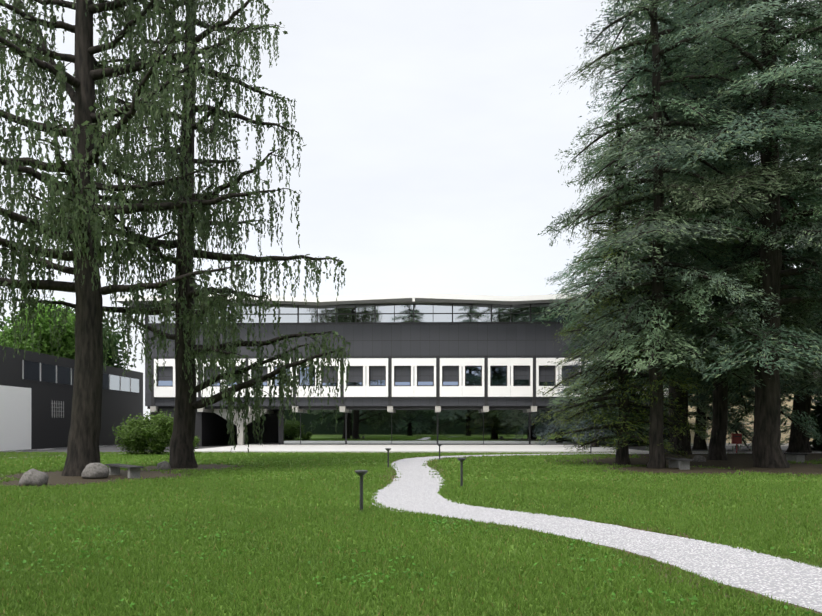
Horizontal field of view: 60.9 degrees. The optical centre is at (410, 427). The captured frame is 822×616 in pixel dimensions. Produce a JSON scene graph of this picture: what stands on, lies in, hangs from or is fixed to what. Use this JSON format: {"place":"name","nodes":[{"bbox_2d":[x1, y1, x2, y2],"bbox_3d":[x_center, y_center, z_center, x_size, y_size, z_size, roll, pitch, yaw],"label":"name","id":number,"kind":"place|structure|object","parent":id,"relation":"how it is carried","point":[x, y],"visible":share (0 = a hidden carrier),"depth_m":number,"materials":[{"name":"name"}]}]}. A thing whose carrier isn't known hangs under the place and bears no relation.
{"place":"outdoors","nodes":[
{"label":"outdoors","id":0,"kind":"place"},
{"bbox_2d":[0,451,821,615],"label":"lawn","id":1,"kind":"structure","parent":0,"point":[744,462],"depth_m":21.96,"materials":[{"name":"green plant"}]},
{"bbox_2d":[19,468,48,485],"bbox_3d":[-10.485,1.387,19.430,0.714,0.481,0.780,0,0,1],"label":"boulder","id":2,"kind":"object","parent":1,"relation":"on","point":[32,477],"visible":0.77,"depth_m":19.21,"materials":[{"name":"stone"}]},
{"bbox_2d":[81,463,109,478],"bbox_3d":[-9.925,1.352,22.009,0.809,0.486,0.807,0,0,-33],"label":"boulder","id":3,"kind":"object","parent":1,"relation":"on","point":[94,470],"visible":1,"depth_m":21.73,"materials":[{"name":"stone"}]},
{"bbox_2d":[105,463,143,477],"bbox_3d":[-9.418,1.442,22.911,0.420,0.400,2.334,0,0,-42],"label":"stone bench","id":4,"kind":"object","parent":1,"relation":"on","point":[133,471],"visible":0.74,"depth_m":22.28,"materials":[{"name":"grey stone"}]},
{"bbox_2d":[112,410,173,454],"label":"bush","id":5,"kind":"object","parent":1,"relation":"on","point":[145,435],"visible":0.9,"depth_m":40.60,"materials":[{"name":"green plant"}]},
{"bbox_2d":[0,0,300,475],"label":"deodar tree","id":6,"kind":"object","parent":1,"relation":"on","point":[23,269],"depth_m":23.36,"materials":[{"name":"green plant"}]},
{"bbox_2d":[156,461,170,469],"bbox_3d":[-9.424,1.480,26.615,0.530,0.382,0.498,0,0,1],"label":"boulder","id":7,"kind":"object","parent":1,"relation":"on","point":[164,465],"visible":0.75,"depth_m":26.43,"materials":[{"name":"stone"}]},
{"bbox_2d":[0,0,350,467],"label":"deodar tree","id":8,"kind":"object","parent":1,"relation":"on","point":[168,165],"depth_m":27.35,"materials":[{"name":"green plant"}]},
{"bbox_2d":[193,436,200,450],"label":"shrub","id":9,"kind":"object","parent":1,"relation":"on","point":[196,441],"visible":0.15,"depth_m":41.20,"materials":[{"name":"green plant"}]},
{"bbox_2d":[355,470,367,510],"bbox_3d":[-0.943,1.232,13.289,0.250,0.820,0.250,0,0,1],"label":"bollard light","id":10,"kind":"object","parent":1,"relation":"on","point":[361,473],"visible":0.85,"depth_m":13.26,"materials":[{"name":"grey metal"}]},
{"bbox_2d":[385,448,390,467],"bbox_3d":[-0.884,1.232,27.192,0.250,0.820,0.250,0,0,1],"label":"bollard light","id":11,"kind":"object","parent":1,"relation":"on","point":[388,449],"visible":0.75,"depth_m":27.16,"materials":[{"name":"grey metal"}]},
{"bbox_2d":[457,458,465,485],"bbox_3d":[1.358,1.232,18.732,0.250,0.820,0.250,0,0,1],"label":"bollard light","id":12,"kind":"object","parent":1,"relation":"on","point":[461,460],"visible":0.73,"depth_m":18.70,"materials":[{"name":"grey metal"}]},
{"bbox_2d":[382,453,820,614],"bbox_3d":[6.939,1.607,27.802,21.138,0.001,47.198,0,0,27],"label":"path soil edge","id":13,"kind":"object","parent":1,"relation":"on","point":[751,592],"visible":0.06,"depth_m":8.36,"materials":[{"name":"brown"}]},
{"bbox_2d":[535,113,717,464],"bbox_3d":[8.898,-5.699,30.157,7.498,15.335,8.216,0,0,1],"label":"fir tree","id":14,"kind":"object","parent":1,"relation":"on","point":[613,417],"depth_m":29.81,"materials":[{"name":"green plant"}]},
{"bbox_2d":[530,0,793,468],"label":"cedar tree","id":15,"kind":"object","parent":1,"relation":"on","point":[639,136],"depth_m":27.23,"materials":[{"name":"green plant"}]},
{"bbox_2d":[666,458,692,469],"bbox_3d":[10.451,1.433,27.250,0.450,0.420,1.700,0,0,1],"label":"stone bench","id":16,"kind":"object","parent":1,"relation":"on","point":[681,463],"visible":0.79,"depth_m":26.60,"materials":[{"name":"grey stone"}]},
{"bbox_2d":[538,0,821,454],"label":"conifer tree","id":17,"kind":"object","parent":1,"relation":"on","point":[751,390],"depth_m":41.38,"materials":[{"name":"green plant"}]},
{"bbox_2d":[565,0,821,459],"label":"cedar tree","id":18,"kind":"object","parent":1,"relation":"on","point":[746,365],"depth_m":33.74,"materials":[{"name":"green plant"}]},
{"bbox_2d":[574,0,821,467],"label":"cedar tree","id":19,"kind":"object","parent":1,"relation":"on","point":[798,129],"depth_m":27.58,"materials":[{"name":"green plant"}]},
{"bbox_2d":[693,455,705,461],"bbox_3d":[13.495,1.489,32.727,0.625,0.377,0.531,0,0,1],"label":"boulder","id":20,"kind":"object","parent":1,"relation":"on","point":[698,458],"visible":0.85,"depth_m":32.55,"materials":[{"name":"stone"}]},
{"bbox_2d":[731,434,741,452],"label":"red box on post","id":21,"kind":"object","parent":1,"relation":"on","point":[736,439],"visible":0.9,"depth_m":43.16,"materials":[{"name":"red metal"}]},
{"bbox_2d":[784,453,807,461],"bbox_3d":[17.994,1.433,32.708,0.450,0.420,1.612,0,0,9],"label":"stone bench","id":22,"kind":"object","parent":1,"relation":"on","point":[797,457],"visible":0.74,"depth_m":32.25,"materials":[{"name":"grey stone"}]},
{"bbox_2d":[0,0,821,418],"label":"sky","id":23,"kind":"structure","parent":0,"point":[433,131],"materials":[{"name":"white"}]},
{"bbox_2d":[1,444,821,456],"bbox_3d":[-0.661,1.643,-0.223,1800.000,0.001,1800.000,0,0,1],"label":"asphalt ground","id":24,"kind":"structure","parent":0,"point":[107,448],"depth_m":51.44,"materials":[{"name":"grey asphalt"}]},
{"bbox_2d":[0,297,111,365],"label":"broadleaf tree","id":25,"kind":"object","parent":24,"relation":"on","point":[66,349],"depth_m":63.98,"materials":[{"name":"green plant"}]},
{"bbox_2d":[0,297,140,368],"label":"tree","id":26,"kind":"object","parent":24,"relation":"on","point":[112,362],"visible":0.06,"depth_m":97.16,"materials":[{"name":"green plant"}]},
{"bbox_2d":[0,345,142,450],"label":"black building","id":27,"kind":"structure","parent":24,"relation":"on","point":[36,392],"depth_m":54.33,"materials":[{"name":"black paint"}]},
{"bbox_2d":[9,451,738,457],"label":"lawn kerb","id":28,"kind":"structure","parent":24,"relation":"on","point":[487,452],"depth_m":44.02,"materials":[{"name":"grey concrete"}]},
{"bbox_2d":[116,293,669,446],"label":"building","id":29,"kind":"structure","parent":24,"relation":"on","point":[442,369],"depth_m":58.47,"materials":[{"name":"black"}]},
{"bbox_2d":[537,280,639,446],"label":"blue cedar tree","id":30,"kind":"object","parent":24,"relation":"on","point":[587,420],"depth_m":53.30,"materials":[{"name":"plant"}]},
{"bbox_2d":[630,182,785,450],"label":"building","id":31,"kind":"structure","parent":24,"relation":"on","point":[702,399],"depth_m":49.29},
{"bbox_2d":[691,423,811,445],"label":"boundary fence","id":32,"kind":"object","parent":24,"relation":"on","point":[730,444],"visible":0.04,"depth_m":60.96,"materials":[{"name":"grey"}]},
{"bbox_2d":[688,371,821,442],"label":"buildings","id":33,"kind":"structure","parent":24,"relation":"on","point":[790,404],"depth_m":69.07,"materials":[{"name":"beige paint"}]},
{"bbox_2d":[691,0,821,452],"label":"cedar tree","id":34,"kind":"object","parent":24,"relation":"on","point":[799,442],"depth_m":43.72,"materials":[{"name":"green plant"}]},
{"bbox_2d":[780,24,821,398],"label":"cedar tree","id":35,"kind":"object","parent":24,"relation":"on","point":[806,311],"depth_m":32.87,"materials":[{"name":"green plant"}]},
{"bbox_2d":[783,390,821,450],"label":"hedge foliage","id":36,"kind":"object","parent":24,"relation":"on","point":[818,417],"visible":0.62,"depth_m":48.48,"materials":[{"name":"green plant"}]},
{"bbox_2d":[194,443,648,451],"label":"apron pavement","id":37,"kind":"structure","parent":0,"point":[269,447],"depth_m":49.59,"materials":[{"name":"grey concrete"}]},
{"bbox_2d":[371,452,821,612],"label":"gravel path","id":38,"kind":"structure","parent":0,"point":[415,487],"depth_m":9.78,"materials":[{"name":"white gravel"}]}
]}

